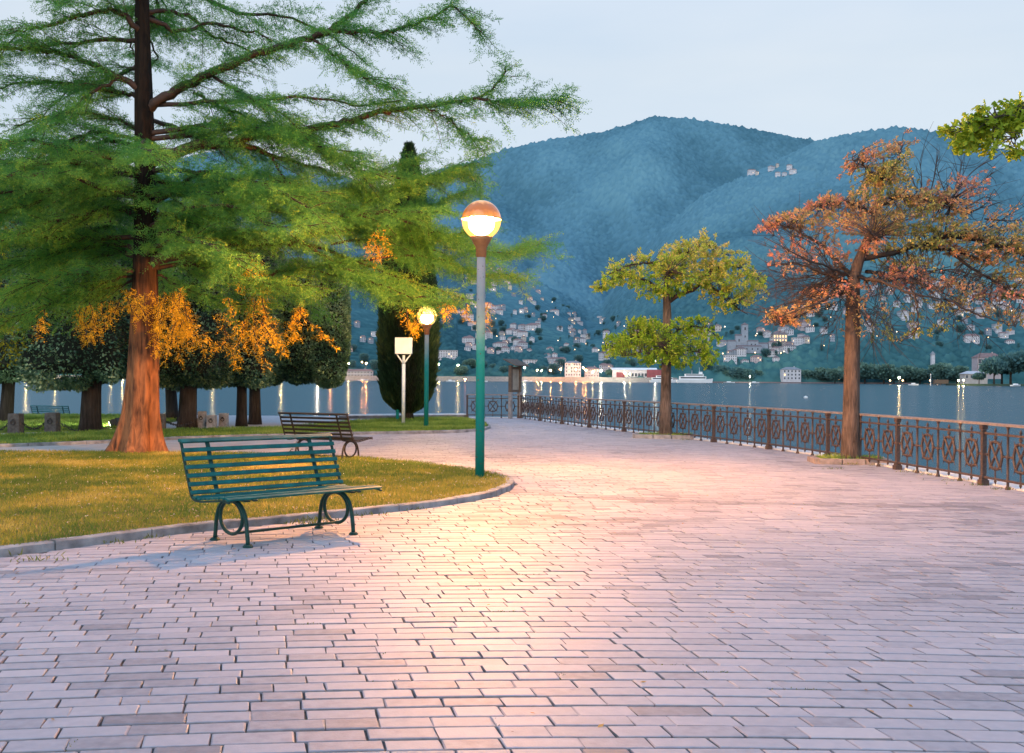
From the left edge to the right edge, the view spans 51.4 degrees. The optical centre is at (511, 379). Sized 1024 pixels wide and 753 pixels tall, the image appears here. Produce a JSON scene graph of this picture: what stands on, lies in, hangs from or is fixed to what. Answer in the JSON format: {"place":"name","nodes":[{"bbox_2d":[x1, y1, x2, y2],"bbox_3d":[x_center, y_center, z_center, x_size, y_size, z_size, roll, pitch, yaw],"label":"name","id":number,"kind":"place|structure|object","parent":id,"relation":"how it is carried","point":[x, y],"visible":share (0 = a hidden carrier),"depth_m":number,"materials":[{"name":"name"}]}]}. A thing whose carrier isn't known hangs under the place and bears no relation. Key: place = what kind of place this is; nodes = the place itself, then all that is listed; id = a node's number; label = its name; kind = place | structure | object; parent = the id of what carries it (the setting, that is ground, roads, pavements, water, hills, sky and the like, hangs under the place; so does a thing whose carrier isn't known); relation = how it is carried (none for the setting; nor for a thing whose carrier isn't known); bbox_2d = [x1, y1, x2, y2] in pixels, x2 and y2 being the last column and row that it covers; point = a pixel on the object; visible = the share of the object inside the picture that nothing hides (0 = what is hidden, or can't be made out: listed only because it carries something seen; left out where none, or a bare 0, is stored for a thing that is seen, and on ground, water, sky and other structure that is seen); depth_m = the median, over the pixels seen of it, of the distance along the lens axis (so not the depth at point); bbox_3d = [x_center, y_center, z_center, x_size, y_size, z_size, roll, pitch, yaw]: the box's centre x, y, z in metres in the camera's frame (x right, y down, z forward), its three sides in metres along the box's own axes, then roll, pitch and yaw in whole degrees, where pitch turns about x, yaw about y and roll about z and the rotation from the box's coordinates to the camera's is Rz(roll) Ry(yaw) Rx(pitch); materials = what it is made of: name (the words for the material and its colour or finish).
{"place":"outdoors","nodes":[
{"label":"outdoors","id":0,"kind":"place"},
{"bbox_2d":[1,420,175,432],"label":"lawn","id":1,"kind":"structure","parent":0,"point":[67,430],"depth_m":28.71,"materials":[{"name":"green plant"}]},
{"bbox_2d":[0,188,47,421],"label":"holm oak","id":2,"kind":"object","parent":1,"relation":"on","point":[8,377],"visible":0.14,"depth_m":32.76,"materials":[{"name":"green plant"}]},
{"bbox_2d":[126,198,182,420],"bbox_3d":[-11.795,-2.311,36.001,2.608,7.584,3.634,0,0,0],"label":"holm oak","id":3,"kind":"object","parent":1,"relation":"on","point":[171,404],"depth_m":35.83,"materials":[{"name":"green plant"}]},
{"bbox_2d":[0,414,335,452],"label":"path","id":4,"kind":"structure","parent":0,"point":[172,445],"depth_m":23.70,"materials":[{"name":"grey stone"}]},
{"bbox_2d":[0,220,28,367],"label":"yellow leaved tree","id":5,"kind":"object","parent":4,"relation":"on","point":[6,340],"visible":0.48,"depth_m":26.86,"materials":[{"name":"green plant"}]},
{"bbox_2d":[6,413,23,434],"bbox_3d":[-12.336,1.166,26.432,0.340,0.628,0.352,0,0,0],"label":"stone bollard","id":6,"kind":"object","parent":4,"relation":"on","point":[15,422],"visible":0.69,"depth_m":26.30,"materials":[{"name":"stone"}]},
{"bbox_2d":[44,413,61,432],"bbox_3d":[-11.780,1.171,27.252,0.350,0.625,0.362,0,0,0],"label":"stone bollard","id":7,"kind":"object","parent":4,"relation":"on","point":[51,422],"visible":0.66,"depth_m":27.11,"materials":[{"name":"stone"}]},
{"bbox_2d":[1,168,133,430],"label":"holm oak","id":8,"kind":"object","parent":4,"relation":"on","point":[98,364],"visible":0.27,"depth_m":27.07,"materials":[{"name":"green plant"}]},
{"bbox_2d":[160,413,165,428],"bbox_3d":[-9.471,1.213,28.760,0.215,0.572,0.233,0,0,0],"label":"stone bollard","id":9,"kind":"object","parent":4,"relation":"on","point":[163,418],"visible":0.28,"depth_m":28.68,"materials":[{"name":"stone"}]},
{"bbox_2d":[157,210,241,428],"bbox_3d":[-9.242,-1.795,30.478,2.794,6.577,3.819,0,0,0],"label":"holm oak","id":10,"kind":"object","parent":4,"relation":"on","point":[187,384],"visible":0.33,"depth_m":29.34,"materials":[{"name":"green plant"}]},
{"bbox_2d":[197,411,206,427],"bbox_3d":[-8.934,1.211,30.647,0.254,0.582,0.271,0,0,0],"label":"stone bollard","id":11,"kind":"object","parent":4,"relation":"on","point":[201,418],"visible":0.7,"depth_m":30.55,"materials":[{"name":"stone"}]},
{"bbox_2d":[206,415,216,428],"bbox_3d":[-8.532,1.262,30.228,0.288,0.486,0.303,0,0,0],"label":"stone bollard","id":12,"kind":"object","parent":4,"relation":"on","point":[211,421],"visible":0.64,"depth_m":30.11,"materials":[{"name":"stone"}]},
{"bbox_2d":[219,413,229,427],"bbox_3d":[-8.332,1.242,30.731,0.280,0.527,0.296,0,0,0],"label":"stone bollard","id":13,"kind":"object","parent":4,"relation":"on","point":[223,419],"visible":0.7,"depth_m":30.62,"materials":[{"name":"stone"}]},
{"bbox_2d":[207,233,285,426],"bbox_3d":[-8.260,-1.557,32.477,2.459,6.106,3.818,0,0,0],"label":"holm oak","id":14,"kind":"object","parent":4,"relation":"on","point":[250,367],"visible":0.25,"depth_m":31.50,"materials":[{"name":"green plant"}]},
{"bbox_2d":[248,252,352,424],"bbox_3d":[-6.788,-1.323,33.991,3.339,5.660,1.742,0,0,0],"label":"holm oak","id":15,"kind":"object","parent":4,"relation":"on","point":[311,358],"visible":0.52,"depth_m":33.42,"materials":[{"name":"green plant"}]},
{"bbox_2d":[0,412,487,443],"bbox_3d":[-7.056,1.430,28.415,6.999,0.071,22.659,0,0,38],"label":"back lawn","id":16,"kind":"structure","parent":0,"point":[212,434],"depth_m":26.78,"materials":[{"name":"green plant"}]},
{"bbox_2d":[30,405,69,413],"bbox_3d":[-18.709,1.535,43.544,1.660,0.935,0.912,0,0,8],"label":"park bench","id":17,"kind":"object","parent":16,"relation":"on","point":[57,409],"visible":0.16,"depth_m":43.19,"materials":[{"name":"teal metal"}]},
{"bbox_2d":[395,337,412,422],"bbox_3d":[-3.418,0.097,33.521,0.540,2.821,0.175,0,0,0],"label":"box sign","id":18,"kind":"object","parent":16,"relation":"on","point":[403,345],"visible":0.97,"depth_m":33.45,"materials":[{"name":"white metal"}]},
{"bbox_2d":[374,141,441,418],"bbox_3d":[-3.568,-3.401,36.948,2.335,9.855,2.279,0,0,0],"label":"column cypress","id":19,"kind":"object","parent":16,"relation":"on","point":[390,328],"depth_m":36.25,"materials":[{"name":"green plant"}]},
{"bbox_2d":[417,308,436,426],"bbox_3d":[-2.515,-0.305,31.295,0.590,3.676,0.590,0,0,0],"label":"globe street lamp","id":20,"kind":"object","parent":16,"relation":"on","point":[426,326],"visible":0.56,"depth_m":31.24,"materials":[{"name":"metal"}]},
{"bbox_2d":[1,451,504,530],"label":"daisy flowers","id":21,"kind":"object","parent":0,"point":[198,487],"visible":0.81,"depth_m":14.03,"materials":[{"name":"white plant"}]},
{"bbox_2d":[0,449,509,545],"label":"lawn","id":22,"kind":"structure","parent":0,"point":[179,518],"depth_m":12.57,"materials":[{"name":"green plant"}]},
{"bbox_2d":[0,0,592,452],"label":"bald cypress","id":23,"kind":"object","parent":22,"relation":"on","point":[66,174],"visible":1,"depth_m":20.01,"materials":[{"name":"green plant"}]},
{"bbox_2d":[461,200,500,477],"bbox_3d":[-0.459,-0.534,15.545,0.590,4.161,0.590,0,0,0],"label":"globe street lamp","id":24,"kind":"object","parent":22,"relation":"on","point":[481,217],"visible":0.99,"depth_m":15.48,"materials":[{"name":"metal"}]},
{"bbox_2d":[0,416,1023,752],"bbox_3d":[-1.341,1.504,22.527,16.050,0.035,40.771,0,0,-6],"label":"paving","id":25,"kind":"structure","parent":0,"point":[844,600],"depth_m":6.66,"materials":[{"name":"grey stone"}]},
{"bbox_2d":[0,423,489,446],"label":"back lawn kerb","id":26,"kind":"structure","parent":25,"relation":"on","point":[211,436],"depth_m":26.12,"materials":[{"name":"stone"}]},
{"bbox_2d":[0,466,513,556],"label":"lawn kerb","id":27,"kind":"structure","parent":25,"relation":"on","point":[85,540],"depth_m":10.44,"materials":[{"name":"stone"}]},
{"bbox_2d":[178,433,381,547],"bbox_3d":[-2.166,1.020,10.040,1.660,0.935,0.912,0,0,-45],"label":"park bench","id":28,"kind":"object","parent":25,"relation":"on","point":[326,491],"visible":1,"depth_m":10.08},
{"bbox_2d":[278,412,372,458],"bbox_3d":[-3.379,1.034,19.254,1.494,0.879,0.839,0,0,26],"label":"park bench","id":29,"kind":"object","parent":25,"relation":"on","point":[346,438],"visible":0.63,"depth_m":19.00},
{"bbox_2d":[338,413,465,418],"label":"stone wall","id":30,"kind":"structure","parent":25,"relation":"on","point":[363,416],"depth_m":39.79,"materials":[{"name":"grey stone"}]},
{"bbox_2d":[466,394,519,417],"bbox_3d":[-0.737,1.045,41.000,2.100,0.940,0.120,0,0,0],"label":"lake railing","id":31,"kind":"object","parent":25,"relation":"on","point":[501,406],"visible":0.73,"depth_m":40.98,"materials":[{"name":"metal"}]},
{"bbox_2d":[16,458,1013,731],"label":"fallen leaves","id":32,"kind":"object","parent":25,"relation":"on","point":[488,604],"visible":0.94,"depth_m":6.85,"materials":[{"name":"orange plant"}]},
{"bbox_2d":[503,359,528,418],"bbox_3d":[0.160,0.365,40.724,0.581,2.292,1.000,0,0,32],"label":"information board","id":33,"kind":"object","parent":25,"relation":"on","point":[514,379],"visible":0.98,"depth_m":40.62,"materials":[{"name":"brown wood"}]},
{"bbox_2d":[8,439,1023,747],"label":"weeds","id":34,"kind":"object","parent":25,"relation":"on","point":[426,509],"visible":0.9,"depth_m":10.87,"materials":[{"name":"green plant"}]},
{"bbox_2d":[633,433,697,438],"bbox_3d":[3.994,1.481,27.702,1.570,0.110,0.970,0,0,17],"label":"tree pit kerb","id":35,"kind":"object","parent":25,"relation":"on","point":[647,436],"visible":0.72,"depth_m":27.25,"materials":[{"name":"stone"}]},
{"bbox_2d":[589,227,769,434],"bbox_3d":[4.294,-1.170,27.661,4.606,5.496,3.623,0,0,0],"label":"oak tree","id":36,"kind":"object","parent":25,"relation":"on","point":[668,347],"visible":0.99,"depth_m":27.32,"materials":[{"name":"green plant"}]},
{"bbox_2d":[520,394,1023,489],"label":"lake railing","id":37,"kind":"object","parent":25,"relation":"on","point":[561,410],"visible":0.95,"depth_m":21.06,"materials":[{"name":"metal"}]},
{"bbox_2d":[524,417,1023,490],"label":"quay coping","id":38,"kind":"object","parent":25,"relation":"on","point":[974,479],"visible":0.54,"depth_m":18.76,"materials":[{"name":"grey stone"}]},
{"bbox_2d":[807,456,891,464],"bbox_3d":[6.200,1.495,19.577,1.370,0.110,0.850,0,0,5],"label":"tree pit kerb","id":39,"kind":"object","parent":25,"relation":"on","point":[816,460],"visible":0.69,"depth_m":19.18,"materials":[{"name":"grey stone"}]},
{"bbox_2d":[730,123,1023,458],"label":"oak tree","id":40,"kind":"object","parent":25,"relation":"on","point":[874,232],"visible":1,"depth_m":19.36,"materials":[{"name":"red plant"}]},
{"bbox_2d":[936,91,1023,161],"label":"oak tree","id":41,"kind":"object","parent":25,"relation":"on","point":[974,131],"visible":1,"depth_m":9.92,"materials":[{"name":"green plant"}]},
{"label":"tree pit ground","id":42,"kind":"structure","parent":25,"relation":"on","visible":0},
{"bbox_2d":[816,452,884,458],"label":"tree pit grass","id":43,"kind":"object","parent":42,"relation":"on","point":[836,456],"visible":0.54,"depth_m":19.46,"materials":[{"name":"green plant"}]},
{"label":"tree pit ground","id":44,"kind":"structure","parent":25,"relation":"on","visible":0},
{"bbox_2d":[637,431,692,434],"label":"tree pit grass","id":45,"kind":"object","parent":44,"relation":"on","point":[657,433],"visible":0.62,"depth_m":27.66,"materials":[{"name":"green plant"}]},
{"bbox_2d":[0,379,1023,482],"bbox_3d":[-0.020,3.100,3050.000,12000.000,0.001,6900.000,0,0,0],"label":"lake water","id":46,"kind":"structure","parent":0,"point":[999,404],"depth_m":140.48,"materials":[{"name":"blue liquid"}]},
{"bbox_2d":[345,376,676,381],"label":"quay wall","id":47,"kind":"structure","parent":46,"relation":"in","point":[551,379],"depth_m":1470.00,"materials":[{"name":"grey stone"}]},
{"bbox_2d":[649,376,677,382],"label":"ferry boat","id":48,"kind":"object","parent":46,"relation":"on","point":[656,379],"visible":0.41,"depth_m":1452.05,"materials":[{"name":"white paint"}]},
{"bbox_2d":[676,370,712,382],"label":"ferry boat","id":49,"kind":"object","parent":46,"relation":"on","point":[700,377],"visible":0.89,"depth_m":1437.02,"materials":[{"name":"white paint"}]},
{"bbox_2d":[924,380,948,384],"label":"jetty","id":50,"kind":"object","parent":46,"relation":"in","point":[941,381],"visible":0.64,"depth_m":983.00,"materials":[{"name":"brown wood"}]},
{"bbox_2d":[0,0,1023,184],"label":"sky","id":51,"kind":"structure","parent":0,"point":[815,69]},
{"bbox_2d":[24,125,1023,383],"bbox_3d":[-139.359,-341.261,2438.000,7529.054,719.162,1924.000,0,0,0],"label":"hill","id":52,"kind":"structure","parent":0,"point":[728,211],"depth_m":2184.45,"materials":[{"name":"green plant"}]},
{"bbox_2d":[347,368,373,375],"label":"building","id":53,"kind":"structure","parent":52,"relation":"on","point":[360,372],"depth_m":1486.00,"materials":[{"name":"grey paint"}]},
{"bbox_2d":[358,353,369,360],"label":"shore tree","id":54,"kind":"object","parent":52,"relation":"on","point":[363,356],"visible":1,"depth_m":1542.97,"materials":[{"name":"green plant"}]},
{"bbox_2d":[369,360,377,368],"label":"shore tree","id":55,"kind":"object","parent":52,"relation":"on","point":[373,363],"visible":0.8,"depth_m":1506.08,"materials":[{"name":"green plant"}]},
{"bbox_2d":[438,350,457,359],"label":"apartment block","id":56,"kind":"structure","parent":52,"relation":"on","point":[451,354],"depth_m":1605.79,"materials":[{"name":"paint"}]},
{"bbox_2d":[453,365,468,374],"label":"shore tree","id":57,"kind":"object","parent":52,"relation":"on","point":[461,370],"visible":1,"depth_m":1489.51,"materials":[{"name":"green plant"}]},
{"bbox_2d":[461,313,473,320],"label":"hillside house","id":58,"kind":"structure","parent":52,"relation":"on","point":[471,316],"depth_m":2072.62,"materials":[{"name":"paint"}]},
{"bbox_2d":[461,358,475,366],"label":"shore tree","id":59,"kind":"object","parent":52,"relation":"on","point":[471,362],"visible":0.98,"depth_m":1533.29,"materials":[{"name":"green plant"}]},
{"bbox_2d":[462,336,474,343],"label":"hillside house","id":60,"kind":"structure","parent":52,"relation":"on","point":[465,339],"depth_m":1817.45,"materials":[{"name":"paint"}]},
{"bbox_2d":[517,331,527,336],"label":"hillside house","id":61,"kind":"structure","parent":52,"relation":"on","point":[521,333],"depth_m":1936.19,"materials":[{"name":"paint"}]},
{"bbox_2d":[525,324,537,330],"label":"hillside house","id":62,"kind":"structure","parent":52,"relation":"on","point":[528,327],"depth_m":2007.38,"materials":[{"name":"paint"}]},
{"bbox_2d":[547,363,559,373],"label":"shore tree","id":63,"kind":"object","parent":52,"relation":"on","point":[553,367],"visible":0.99,"depth_m":1519.09,"materials":[{"name":"green plant"}]},
{"bbox_2d":[565,360,580,376],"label":"harbour house","id":64,"kind":"structure","parent":52,"relation":"on","point":[570,368],"depth_m":1493.00,"materials":[{"name":"paint"}]},
{"bbox_2d":[584,366,598,376],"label":"harbour house","id":65,"kind":"structure","parent":52,"relation":"on","point":[591,371],"depth_m":1496.00,"materials":[{"name":"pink paint"}]},
{"bbox_2d":[602,364,613,371],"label":"hillside house","id":66,"kind":"structure","parent":52,"relation":"on","point":[605,367],"depth_m":1540.49,"materials":[{"name":"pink paint"}]},
{"bbox_2d":[625,358,636,365],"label":"shore tree","id":67,"kind":"object","parent":52,"relation":"on","point":[631,361],"visible":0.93,"depth_m":1547.95,"materials":[{"name":"green plant"}]},
{"bbox_2d":[611,368,660,377],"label":"waterfront hall","id":68,"kind":"structure","parent":52,"relation":"on","point":[643,372],"depth_m":1490.00,"materials":[{"name":"paint"}]},
{"bbox_2d":[712,365,730,372],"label":"shore tree","id":69,"kind":"object","parent":52,"relation":"on","point":[721,368],"visible":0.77,"depth_m":1500.30,"materials":[{"name":"green plant"}]},
{"bbox_2d":[723,355,736,363],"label":"hillside house","id":70,"kind":"structure","parent":52,"relation":"on","point":[727,358],"depth_m":1526.53,"materials":[{"name":"paint"}]},
{"bbox_2d":[728,367,745,379],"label":"shore tree","id":71,"kind":"object","parent":52,"relation":"on","point":[736,370],"visible":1,"depth_m":1481.77,"materials":[{"name":"green plant"}]},
{"bbox_2d":[736,347,745,356],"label":"hillside house","id":72,"kind":"structure","parent":52,"relation":"on","point":[741,351],"depth_m":1553.19,"materials":[{"name":"paint"}]},
{"bbox_2d":[727,323,767,352],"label":"hillside church","id":73,"kind":"structure","parent":52,"relation":"on","point":[750,346],"depth_m":1573.13,"materials":[{"name":"grey paint"}]},
{"bbox_2d":[740,368,755,380],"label":"shore tree","id":74,"kind":"object","parent":52,"relation":"on","point":[749,374],"visible":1,"depth_m":1479.48,"materials":[{"name":"green plant"}]},
{"bbox_2d":[750,355,761,362],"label":"hillside house","id":75,"kind":"structure","parent":52,"relation":"on","point":[755,358],"depth_m":1522.45,"materials":[{"name":"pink paint"}]},
{"bbox_2d":[760,348,770,356],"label":"shore tree","id":76,"kind":"object","parent":52,"relation":"on","point":[765,351],"visible":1,"depth_m":1545.73,"materials":[{"name":"green plant"}]},
{"bbox_2d":[771,332,786,341],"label":"hillside villa","id":77,"kind":"object","parent":52,"relation":"on","point":[782,336],"visible":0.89,"depth_m":1596.20,"materials":[{"name":"beige paint"}]},
{"bbox_2d":[783,344,795,352],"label":"hillside house","id":78,"kind":"structure","parent":52,"relation":"on","point":[790,346],"depth_m":1560.85,"materials":[{"name":"paint"}]},
{"bbox_2d":[791,337,802,345],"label":"hillside house","id":79,"kind":"structure","parent":52,"relation":"on","point":[796,341],"depth_m":1587.62,"materials":[{"name":"paint"}]},
{"bbox_2d":[797,319,810,330],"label":"hillside house","id":80,"kind":"structure","parent":52,"relation":"on","point":[804,324],"depth_m":1647.80,"materials":[{"name":"grey paint"}]},
{"bbox_2d":[801,369,814,379],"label":"shore tree","id":81,"kind":"object","parent":52,"relation":"on","point":[805,373],"visible":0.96,"depth_m":1485.24,"materials":[{"name":"green plant"}]},
{"bbox_2d":[804,325,814,332],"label":"hillside house","id":82,"kind":"structure","parent":52,"relation":"on","point":[811,328],"depth_m":1637.70,"materials":[{"name":"paint"}]},
{"bbox_2d":[811,367,830,380],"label":"shore tree","id":83,"kind":"object","parent":52,"relation":"on","point":[819,372],"visible":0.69,"depth_m":1477.01,"materials":[{"name":"green plant"}]},
{"bbox_2d":[824,368,843,383],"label":"shore tree","id":84,"kind":"object","parent":52,"relation":"on","point":[834,374],"visible":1,"depth_m":1438.86,"materials":[{"name":"green plant"}]},
{"bbox_2d":[860,362,879,383],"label":"shore tree","id":85,"kind":"object","parent":52,"relation":"on","point":[866,371],"visible":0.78,"depth_m":1449.76,"materials":[{"name":"green plant"}]},
{"bbox_2d":[873,363,898,383],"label":"shore tree","id":86,"kind":"object","parent":52,"relation":"on","point":[884,373],"visible":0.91,"depth_m":1449.60,"materials":[{"name":"green plant"}]},
{"bbox_2d":[887,369,905,383],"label":"shore tree","id":87,"kind":"object","parent":52,"relation":"on","point":[901,374],"visible":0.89,"depth_m":1448.17,"materials":[{"name":"green plant"}]},
{"bbox_2d":[897,309,908,320],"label":"hillside house","id":88,"kind":"structure","parent":52,"relation":"on","point":[899,314],"depth_m":1682.05,"materials":[{"name":"paint"}]},
{"bbox_2d":[896,365,915,382],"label":"shore tree","id":89,"kind":"object","parent":52,"relation":"on","point":[908,370],"visible":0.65,"depth_m":1469.82,"materials":[{"name":"green plant"}]},
{"bbox_2d":[910,368,931,383],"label":"shore tree","id":90,"kind":"object","parent":52,"relation":"on","point":[920,374],"visible":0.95,"depth_m":1464.00,"materials":[{"name":"green plant"}]},
{"bbox_2d":[926,362,955,383],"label":"shore tree","id":91,"kind":"object","parent":52,"relation":"on","point":[941,371],"visible":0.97,"depth_m":1446.47,"materials":[{"name":"green plant"}]},
{"bbox_2d":[948,365,969,383],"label":"shore tree","id":92,"kind":"object","parent":52,"relation":"on","point":[958,369],"visible":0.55,"depth_m":1472.73,"materials":[{"name":"green plant"}]},
{"bbox_2d":[963,334,979,343],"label":"hillside house","id":93,"kind":"structure","parent":52,"relation":"on","point":[969,337],"depth_m":1609.09,"materials":[{"name":"paint"}]},
{"bbox_2d":[998,332,1008,337],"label":"hillside house","id":94,"kind":"structure","parent":52,"relation":"on","point":[1004,334],"depth_m":1647.14,"materials":[{"name":"paint"}]},
{"bbox_2d":[426,115,813,306],"bbox_3d":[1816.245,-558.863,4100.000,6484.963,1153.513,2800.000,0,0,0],"label":"mountain","id":95,"kind":"structure","parent":0,"point":[598,200],"depth_m":4090.80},
{"bbox_2d":[712,381,910,383],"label":"shore bank","id":96,"kind":"structure","parent":0,"point":[816,382],"depth_m":1468.00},
{"bbox_2d":[780,366,801,381],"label":"lakeside villa","id":97,"kind":"object","parent":96,"relation":"on","point":[790,374],"visible":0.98,"depth_m":1470.00,"materials":[{"name":"paint"}]},
{"bbox_2d":[946,384,1023,385],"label":"headland terrain","id":98,"kind":"structure","parent":0,"point":[982,384],"depth_m":945.22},
{"bbox_2d":[959,370,987,383],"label":"point pavilion","id":99,"kind":"structure","parent":98,"relation":"on","point":[966,377],"depth_m":1114.00,"materials":[{"name":"beige paint"}]},
{"bbox_2d":[972,373,985,383],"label":"shore tree","id":100,"kind":"object","parent":98,"relation":"on","point":[979,376],"visible":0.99,"depth_m":957.45,"materials":[{"name":"green plant"}]},
{"bbox_2d":[971,352,1000,378],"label":"point house","id":101,"kind":"structure","parent":98,"relation":"on","point":[975,358],"depth_m":1145.25,"materials":[{"name":"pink paint"}]},
{"bbox_2d":[978,356,1007,383],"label":"shore tree","id":102,"kind":"object","parent":98,"relation":"on","point":[990,365],"visible":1,"depth_m":946.23,"materials":[{"name":"green plant"}]},
{"bbox_2d":[992,351,1023,383],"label":"shore tree","id":103,"kind":"object","parent":98,"relation":"on","point":[1012,368],"visible":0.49,"depth_m":952.82,"materials":[{"name":"green plant"}]},
{"bbox_2d":[1010,348,1023,373],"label":"shore tree","id":104,"kind":"object","parent":98,"relation":"on","point":[1020,358],"visible":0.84,"depth_m":944.62,"materials":[{"name":"green plant"}]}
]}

